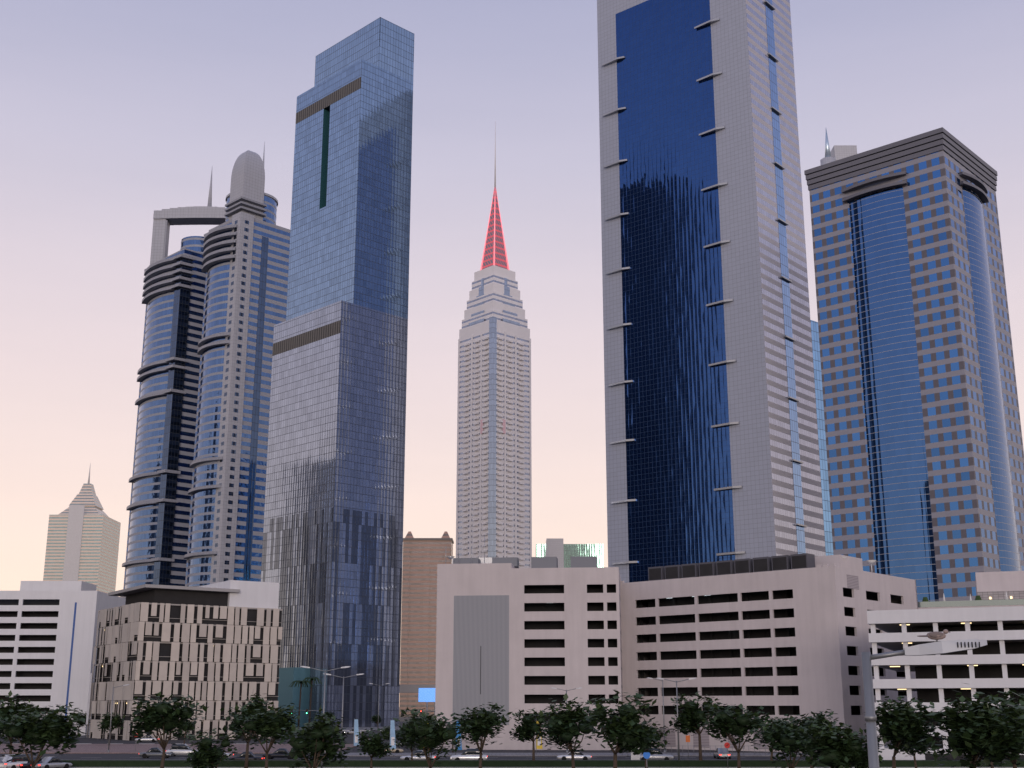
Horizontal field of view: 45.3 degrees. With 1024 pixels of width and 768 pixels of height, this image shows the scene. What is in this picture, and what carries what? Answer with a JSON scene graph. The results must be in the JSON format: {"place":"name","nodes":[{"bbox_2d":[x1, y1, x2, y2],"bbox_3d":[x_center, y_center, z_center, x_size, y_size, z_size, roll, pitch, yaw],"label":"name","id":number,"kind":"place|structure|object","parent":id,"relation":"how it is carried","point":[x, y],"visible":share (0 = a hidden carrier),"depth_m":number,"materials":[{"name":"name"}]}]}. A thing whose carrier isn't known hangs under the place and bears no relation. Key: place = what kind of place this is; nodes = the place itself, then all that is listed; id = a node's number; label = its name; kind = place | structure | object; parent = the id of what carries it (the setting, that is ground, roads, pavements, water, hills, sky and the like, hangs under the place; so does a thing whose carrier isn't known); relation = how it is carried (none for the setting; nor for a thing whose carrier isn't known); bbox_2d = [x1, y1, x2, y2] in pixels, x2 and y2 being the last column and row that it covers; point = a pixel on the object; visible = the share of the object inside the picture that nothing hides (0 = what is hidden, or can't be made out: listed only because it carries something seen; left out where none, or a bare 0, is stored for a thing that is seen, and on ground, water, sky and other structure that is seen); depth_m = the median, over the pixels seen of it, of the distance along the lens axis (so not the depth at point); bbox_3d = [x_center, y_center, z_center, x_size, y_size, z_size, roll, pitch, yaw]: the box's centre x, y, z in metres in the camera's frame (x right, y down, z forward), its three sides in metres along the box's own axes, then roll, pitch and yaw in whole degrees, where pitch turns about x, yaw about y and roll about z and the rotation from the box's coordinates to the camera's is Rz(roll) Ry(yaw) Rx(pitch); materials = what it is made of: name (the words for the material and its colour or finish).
{"place":"outdoors","nodes":[
{"label":"outdoors","id":0,"kind":"place"},
{"bbox_2d":[43,463,120,593],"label":"tan tower","id":1,"kind":"structure","parent":0,"point":[83,537],"depth_m":1302.71,"materials":[{"name":"beige concrete"}]},
{"bbox_2d":[0,717,818,759],"bbox_3d":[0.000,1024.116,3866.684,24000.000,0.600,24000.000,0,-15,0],"label":"road","id":2,"kind":"structure","parent":0,"point":[83,739],"depth_m":184.96,"materials":[{"name":"grey asphalt"}]},
{"bbox_2d":[0,754,28,767],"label":"car","id":3,"kind":"object","parent":2,"relation":"on","point":[19,759],"visible":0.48,"depth_m":138.30,"materials":[{"name":"white paint"}]},
{"bbox_2d":[19,757,41,767],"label":"car","id":4,"kind":"object","parent":2,"relation":"on","point":[26,765],"visible":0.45,"depth_m":138.82,"materials":[{"name":"black paint"}]},
{"bbox_2d":[21,700,43,743],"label":"tree","id":5,"kind":"object","parent":2,"relation":"on","point":[31,707],"visible":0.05,"depth_m":231.28,"materials":[{"name":"green plant"}]},
{"bbox_2d":[0,702,85,767],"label":"tree","id":6,"kind":"object","parent":2,"relation":"on","point":[53,728],"visible":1,"depth_m":92.76,"materials":[{"name":"green plant"}]},
{"bbox_2d":[31,757,72,767],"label":"car","id":7,"kind":"object","parent":2,"relation":"on","point":[47,762],"visible":0.91,"depth_m":139.90,"materials":[{"name":"grey paint"}]},
{"bbox_2d":[0,581,125,734],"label":"parking","id":8,"kind":"structure","parent":2,"relation":"on","point":[48,629],"depth_m":314.89,"materials":[{"name":"white concrete"}]},
{"bbox_2d":[70,710,89,736],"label":"tree","id":9,"kind":"object","parent":2,"relation":"on","point":[81,723],"visible":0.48,"depth_m":288.65,"materials":[{"name":"green plant"}]},
{"bbox_2d":[97,712,124,741],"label":"tree","id":10,"kind":"object","parent":2,"relation":"on","point":[116,722],"visible":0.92,"depth_m":225.00,"materials":[{"name":"green plant"}]},
{"bbox_2d":[135,735,158,741],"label":"car","id":11,"kind":"object","parent":2,"relation":"on","point":[149,738],"visible":0.84,"depth_m":249.05,"materials":[{"name":"white paint"}]},
{"bbox_2d":[139,747,174,757],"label":"car","id":12,"kind":"object","parent":2,"relation":"on","point":[155,752],"visible":0.89,"depth_m":171.67,"materials":[{"name":"grey paint"}]},
{"bbox_2d":[121,171,225,598],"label":"skyscraper","id":13,"kind":"structure","parent":2,"relation":"on","point":[160,479],"depth_m":562.01,"materials":[{"name":"blue glass"}]},
{"bbox_2d":[166,744,193,756],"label":"car","id":14,"kind":"object","parent":2,"relation":"on","point":[181,749],"visible":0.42,"depth_m":177.59,"materials":[{"name":"white paint"}]},
{"bbox_2d":[86,580,282,740],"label":"building","id":15,"kind":"structure","parent":2,"relation":"on","point":[214,648],"depth_m":274.17,"materials":[{"name":"grey concrete"}]},
{"bbox_2d":[174,720,198,743],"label":"tree","id":16,"kind":"object","parent":2,"relation":"on","point":[190,726],"visible":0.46,"depth_m":221.09,"materials":[{"name":"green plant"}]},
{"bbox_2d":[185,728,239,767],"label":"tree","id":17,"kind":"object","parent":2,"relation":"on","point":[206,754],"visible":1,"depth_m":92.76,"materials":[{"name":"green plant"}]},
{"bbox_2d":[184,142,289,586],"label":"skyscraper","id":18,"kind":"structure","parent":2,"relation":"on","point":[245,260],"depth_m":534.36,"materials":[{"name":"blue glass"}]},
{"bbox_2d":[228,751,264,759],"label":"car","id":19,"kind":"object","parent":2,"relation":"on","point":[241,756],"visible":0.45,"depth_m":156.23,"materials":[{"name":"black paint"}]},
{"bbox_2d":[218,692,274,767],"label":"tree","id":20,"kind":"object","parent":2,"relation":"on","point":[253,703],"visible":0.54,"depth_m":144.07,"materials":[{"name":"green plant"}]},
{"bbox_2d":[231,703,300,767],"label":"tree","id":21,"kind":"object","parent":2,"relation":"on","point":[270,723],"visible":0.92,"depth_m":118.78,"materials":[{"name":"green plant"}]},
{"bbox_2d":[262,748,294,758],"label":"car","id":22,"kind":"object","parent":2,"relation":"on","point":[278,753],"visible":0.69,"depth_m":167.76,"materials":[{"name":"black paint"}]},
{"bbox_2d":[278,667,310,726],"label":"building","id":23,"kind":"structure","parent":2,"relation":"on","point":[287,694],"depth_m":421.80,"materials":[{"name":"teal glass"}]},
{"bbox_2d":[290,680,312,728],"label":"palm","id":24,"kind":"object","parent":2,"relation":"on","point":[303,682],"visible":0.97,"depth_m":387.07,"materials":[{"name":"green plant"}]},
{"bbox_2d":[297,728,309,737],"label":"tree","id":25,"kind":"object","parent":2,"relation":"on","point":[304,732],"visible":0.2,"depth_m":191.95,"materials":[{"name":"green plant"}]},
{"bbox_2d":[290,709,318,713],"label":"traffic signal","id":26,"kind":"object","parent":2,"relation":"on","point":[306,711],"visible":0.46,"depth_m":289.83,"materials":[{"name":"green"}]},
{"bbox_2d":[304,677,321,724],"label":"palm","id":27,"kind":"object","parent":2,"relation":"on","point":[314,679],"visible":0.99,"depth_m":389.26,"materials":[{"name":"green plant"}]},
{"bbox_2d":[276,706,352,767],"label":"tree","id":28,"kind":"object","parent":2,"relation":"on","point":[317,743],"visible":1,"depth_m":92.80,"materials":[{"name":"green plant"}]},
{"bbox_2d":[300,666,350,767],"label":"street lamp","id":29,"kind":"object","parent":2,"relation":"on","point":[325,671],"visible":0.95,"depth_m":120.57,"materials":[{"name":"grey metal"}]},
{"bbox_2d":[320,712,334,718],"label":"tree","id":30,"kind":"object","parent":2,"relation":"on","point":[328,714],"visible":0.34,"depth_m":365.78,"materials":[{"name":"green plant"}]},
{"bbox_2d":[261,17,413,726],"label":"glass tower","id":31,"kind":"structure","parent":2,"relation":"on","point":[332,553],"depth_m":458.54,"materials":[{"name":"blue glass"}]},
{"bbox_2d":[344,729,361,733],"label":"car","id":32,"kind":"object","parent":2,"relation":"on","point":[351,731],"visible":0.52,"depth_m":316.82,"materials":[{"name":"white paint"}]},
{"bbox_2d":[353,719,358,749],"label":"pylon sign","id":33,"kind":"object","parent":2,"relation":"on","point":[355,739],"visible":0.94,"depth_m":197.19,"materials":[{"name":"blue plastic"}]},
{"bbox_2d":[355,727,393,767],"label":"tree","id":34,"kind":"object","parent":2,"relation":"on","point":[375,746],"visible":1,"depth_m":118.12,"materials":[{"name":"green plant"}]},
{"bbox_2d":[370,714,382,728],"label":"tree","id":35,"kind":"object","parent":2,"relation":"on","point":[374,718],"visible":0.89,"depth_m":371.11,"materials":[{"name":"green plant"}]},
{"bbox_2d":[369,683,389,733],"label":"street lamp","id":36,"kind":"object","parent":2,"relation":"on","point":[378,706],"visible":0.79,"depth_m":289.86,"materials":[{"name":"grey metal"}]},
{"bbox_2d":[381,726,398,752],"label":"tree","id":37,"kind":"object","parent":2,"relation":"on","point":[386,730],"visible":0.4,"depth_m":191.95,"materials":[{"name":"green plant"}]},
{"bbox_2d":[389,719,395,750],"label":"pylon sign","id":38,"kind":"object","parent":2,"relation":"on","point":[392,733],"visible":0.83,"depth_m":182.68,"materials":[{"name":"blue plastic"}]},
{"bbox_2d":[389,744,403,752],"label":"car","id":39,"kind":"object","parent":2,"relation":"on","point":[396,750],"visible":0.31,"depth_m":187.22,"materials":[{"name":"beige paint"}]},
{"bbox_2d":[393,718,419,760],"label":"tree","id":40,"kind":"object","parent":2,"relation":"on","point":[402,742],"visible":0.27,"depth_m":145.20,"materials":[{"name":"green plant"}]},
{"bbox_2d":[400,750,435,759],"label":"car","id":41,"kind":"object","parent":2,"relation":"on","point":[416,753],"visible":0.56,"depth_m":160.03,"materials":[{"name":"white paint"}]},
{"bbox_2d":[399,531,453,716],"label":"building","id":42,"kind":"structure","parent":2,"relation":"on","point":[423,558],"depth_m":886.78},
{"bbox_2d":[455,722,461,754],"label":"banner","id":43,"kind":"object","parent":2,"relation":"on","point":[460,746],"visible":0.4,"depth_m":178.62,"materials":[{"name":"blue fabric"}]},
{"bbox_2d":[450,748,487,759],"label":"car","id":44,"kind":"object","parent":2,"relation":"on","point":[470,754],"visible":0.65,"depth_m":158.13,"materials":[{"name":"white paint"}]},
{"bbox_2d":[454,702,511,767],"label":"tree","id":45,"kind":"object","parent":2,"relation":"on","point":[483,725],"visible":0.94,"depth_m":118.23,"materials":[{"name":"green plant"}]},
{"bbox_2d":[0,726,1023,767],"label":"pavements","id":46,"kind":"structure","parent":2,"relation":"on","point":[103,749],"depth_m":144.22,"materials":[{"name":"grey concrete"}]},
{"bbox_2d":[0,690,42,754],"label":"tree","id":47,"kind":"object","parent":46,"relation":"on","point":[16,707],"visible":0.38,"depth_m":146.96,"materials":[{"name":"green plant"}]},
{"bbox_2d":[107,684,129,751],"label":"street lamp","id":48,"kind":"object","parent":46,"relation":"on","point":[108,750],"visible":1,"depth_m":190.93,"materials":[{"name":"grey metal"}]},
{"bbox_2d":[129,691,207,767],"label":"tree","id":49,"kind":"object","parent":46,"relation":"on","point":[163,715],"visible":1,"depth_m":118.48,"materials":[{"name":"green plant"}]},
{"bbox_2d":[323,673,362,752],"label":"street lamp","id":50,"kind":"object","parent":46,"relation":"on","point":[343,677],"visible":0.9,"depth_m":147.31,"materials":[{"name":"grey metal"}]},
{"bbox_2d":[393,706,471,767],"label":"tree","id":51,"kind":"object","parent":46,"relation":"on","point":[430,737],"visible":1,"depth_m":92.28,"materials":[{"name":"green plant"}]},
{"bbox_2d":[551,687,581,752],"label":"street lamp","id":52,"kind":"object","parent":46,"relation":"on","point":[566,709],"visible":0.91,"depth_m":190.10,"materials":[{"name":"grey metal"}]},
{"bbox_2d":[534,693,603,767],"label":"tree","id":53,"kind":"object","parent":46,"relation":"on","point":[563,727],"visible":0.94,"depth_m":118.95,"materials":[{"name":"green plant"}]},
{"bbox_2d":[639,723,669,767],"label":"tree","id":54,"kind":"object","parent":46,"relation":"on","point":[658,738],"visible":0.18,"depth_m":118.80,"materials":[{"name":"green plant"}]},
{"bbox_2d":[657,678,695,760],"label":"street lamp","id":55,"kind":"object","parent":46,"relation":"on","point":[677,713],"visible":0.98,"depth_m":146.87,"materials":[{"name":"grey metal"}]},
{"bbox_2d":[669,691,719,760],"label":"tree","id":56,"kind":"object","parent":46,"relation":"on","point":[691,719],"visible":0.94,"depth_m":146.54,"materials":[{"name":"green plant"}]},
{"bbox_2d":[660,746,798,754],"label":"fence rail","id":57,"kind":"object","parent":46,"relation":"on","point":[732,750],"visible":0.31,"depth_m":178.45,"materials":[{"name":"metal"}]},
{"bbox_2d":[702,701,773,767],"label":"tree","id":58,"kind":"object","parent":46,"relation":"on","point":[725,723],"visible":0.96,"depth_m":118.74,"materials":[{"name":"green plant"}]},
{"bbox_2d":[749,715,819,767],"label":"tree","id":59,"kind":"object","parent":46,"relation":"on","point":[785,742],"visible":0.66,"depth_m":92.70,"materials":[{"name":"green plant"}]},
{"bbox_2d":[858,689,942,767],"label":"tree","id":60,"kind":"object","parent":46,"relation":"on","point":[905,723],"visible":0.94,"depth_m":91.74,"materials":[{"name":"green plant"}]},
{"bbox_2d":[887,737,931,767],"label":"tree","id":61,"kind":"object","parent":46,"relation":"on","point":[921,751],"visible":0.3,"depth_m":117.82,"materials":[{"name":"green plant"}]},
{"bbox_2d":[434,556,622,749],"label":"garage","id":62,"kind":"structure","parent":2,"relation":"on","point":[512,636],"depth_m":209.85,"materials":[{"name":"beige concrete"}]},
{"bbox_2d":[445,534,484,563],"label":"rooftop antennas","id":63,"kind":"object","parent":62,"relation":"on","point":[450,557],"visible":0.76,"depth_m":216.78,"materials":[{"name":"metal"}]},
{"bbox_2d":[509,708,550,760],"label":"tree","id":64,"kind":"object","parent":2,"relation":"on","point":[526,730],"visible":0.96,"depth_m":146.22,"materials":[{"name":"green plant"}]},
{"bbox_2d":[536,721,542,748],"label":"sign","id":65,"kind":"object","parent":2,"relation":"on","point":[538,746],"visible":0.33,"depth_m":182.39,"materials":[{"name":"yellow plastic"}]},
{"bbox_2d":[535,538,603,567],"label":"green office","id":66,"kind":"structure","parent":2,"relation":"on","point":[559,550],"depth_m":997.32,"materials":[{"name":"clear glass"}]},
{"bbox_2d":[556,751,591,759],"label":"car","id":67,"kind":"object","parent":2,"relation":"on","point":[578,755],"visible":0.86,"depth_m":161.93,"materials":[{"name":"white paint"}]},
{"bbox_2d":[581,689,656,767],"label":"tree","id":68,"kind":"object","parent":2,"relation":"on","point":[624,730],"visible":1,"depth_m":92.26,"materials":[{"name":"green plant"}]},
{"bbox_2d":[631,748,639,759],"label":"sign","id":69,"kind":"object","parent":2,"relation":"on","point":[635,757],"depth_m":153.01,"materials":[{"name":"white metal"}]},
{"bbox_2d":[643,752,649,763],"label":"road sign","id":70,"kind":"object","parent":2,"relation":"on","point":[646,755],"visible":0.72,"depth_m":114.85,"materials":[{"name":"blue metal"}]},
{"bbox_2d":[640,748,673,759],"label":"car","id":71,"kind":"object","parent":2,"relation":"on","point":[657,756],"visible":0.51,"depth_m":159.97,"materials":[{"name":"grey paint"}]},
{"bbox_2d":[649,678,665,752],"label":"street lamp","id":72,"kind":"object","parent":2,"relation":"on","point":[663,713],"visible":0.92,"depth_m":189.21,"materials":[{"name":"grey metal"}]},
{"bbox_2d":[686,735,689,758],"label":"road sign","id":73,"kind":"object","parent":2,"relation":"on","point":[687,738],"visible":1,"depth_m":170.94,"materials":[{"name":"orange metal"}]},
{"bbox_2d":[597,0,825,582],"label":"skyscraper","id":74,"kind":"structure","parent":2,"relation":"on","point":[712,444],"depth_m":442.37,"materials":[{"name":"blue glass"}]},
{"bbox_2d":[714,748,730,758],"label":"car","id":75,"kind":"object","parent":2,"relation":"on","point":[720,752],"visible":0.97,"depth_m":169.40,"materials":[{"name":"grey paint"}]},
{"bbox_2d":[724,742,729,763],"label":"road sign","id":76,"kind":"object","parent":2,"relation":"on","point":[727,743],"visible":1,"depth_m":143.84,"materials":[{"name":"red metal"}]},
{"bbox_2d":[620,553,917,752],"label":"garage","id":77,"kind":"structure","parent":2,"relation":"on","point":[780,636],"depth_m":205.13,"materials":[{"name":"beige concrete"}]},
{"bbox_2d":[842,557,875,571],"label":"roof dishes","id":78,"kind":"object","parent":77,"relation":"on","point":[871,562],"visible":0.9,"depth_m":206.50,"materials":[{"name":"white metal"}]},
{"bbox_2d":[759,717,788,760],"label":"tree","id":79,"kind":"object","parent":2,"relation":"on","point":[771,758],"visible":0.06,"depth_m":145.34,"materials":[{"name":"green plant"}]},
{"bbox_2d":[777,709,837,767],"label":"tree","id":80,"kind":"object","parent":2,"relation":"on","point":[818,716],"visible":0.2,"depth_m":118.90,"materials":[{"name":"green plant"}]},
{"bbox_2d":[810,320,832,555],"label":"glass block","id":81,"kind":"structure","parent":2,"relation":"on","point":[822,443],"depth_m":454.25,"materials":[{"name":"blue glass"}]},
{"bbox_2d":[789,713,883,767],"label":"tree","id":82,"kind":"object","parent":2,"relation":"on","point":[833,748],"visible":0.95,"depth_m":71.63,"materials":[{"name":"green plant"}]},
{"bbox_2d":[804,127,1023,601],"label":"skyscraper","id":83,"kind":"structure","parent":2,"relation":"on","point":[924,449],"depth_m":356.73,"materials":[{"name":"blue glass"}]},
{"bbox_2d":[820,130,856,164],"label":"skyscraper","id":84,"kind":"structure","parent":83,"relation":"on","point":[838,152],"depth_m":761.57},
{"bbox_2d":[861,639,986,767],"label":"street lamp","id":85,"kind":"object","parent":2,"relation":"on","point":[932,648],"visible":1,"depth_m":16.35,"materials":[{"name":"grey metal"}]},
{"bbox_2d":[918,629,948,641],"bbox_3d":[5.665,3.387,16.473,0.465,0.187,0.116,0,-15,-2],"label":"dove","id":86,"kind":"object","parent":85,"relation":"on","point":[936,635],"visible":1,"depth_m":16.44,"materials":[{"name":"grey"}]},
{"bbox_2d":[867,606,1023,759],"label":"white garage","id":87,"kind":"structure","parent":2,"relation":"on","point":[994,665],"depth_m":162.37,"materials":[{"name":"concrete"}]},
{"bbox_2d":[916,683,1023,767],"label":"tree","id":88,"kind":"object","parent":2,"relation":"on","point":[983,729],"visible":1,"depth_m":65.66,"materials":[{"name":"green plant"}]},
{"bbox_2d":[971,688,1023,767],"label":"tree","id":89,"kind":"object","parent":2,"relation":"on","point":[1019,710],"visible":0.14,"depth_m":81.58,"materials":[{"name":"green plant"}]},
{"bbox_2d":[399,684,434,719],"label":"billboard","id":90,"kind":"object","parent":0,"point":[426,692],"visible":0.1,"depth_m":616.10,"materials":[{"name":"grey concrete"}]},
{"bbox_2d":[456,121,531,567],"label":"spire tower","id":91,"kind":"structure","parent":0,"point":[494,487],"depth_m":781.87,"materials":[{"name":"grey glass"}]},
{"bbox_2d":[0,0,1023,703],"label":"sky","id":92,"kind":"structure","parent":0,"point":[114,113],"materials":[{"name":"purple"}]},
{"bbox_2d":[918,571,1023,608],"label":"terrace building","id":93,"kind":"structure","parent":0,"point":[1001,589],"depth_m":225.99,"materials":[{"name":"white concrete"}]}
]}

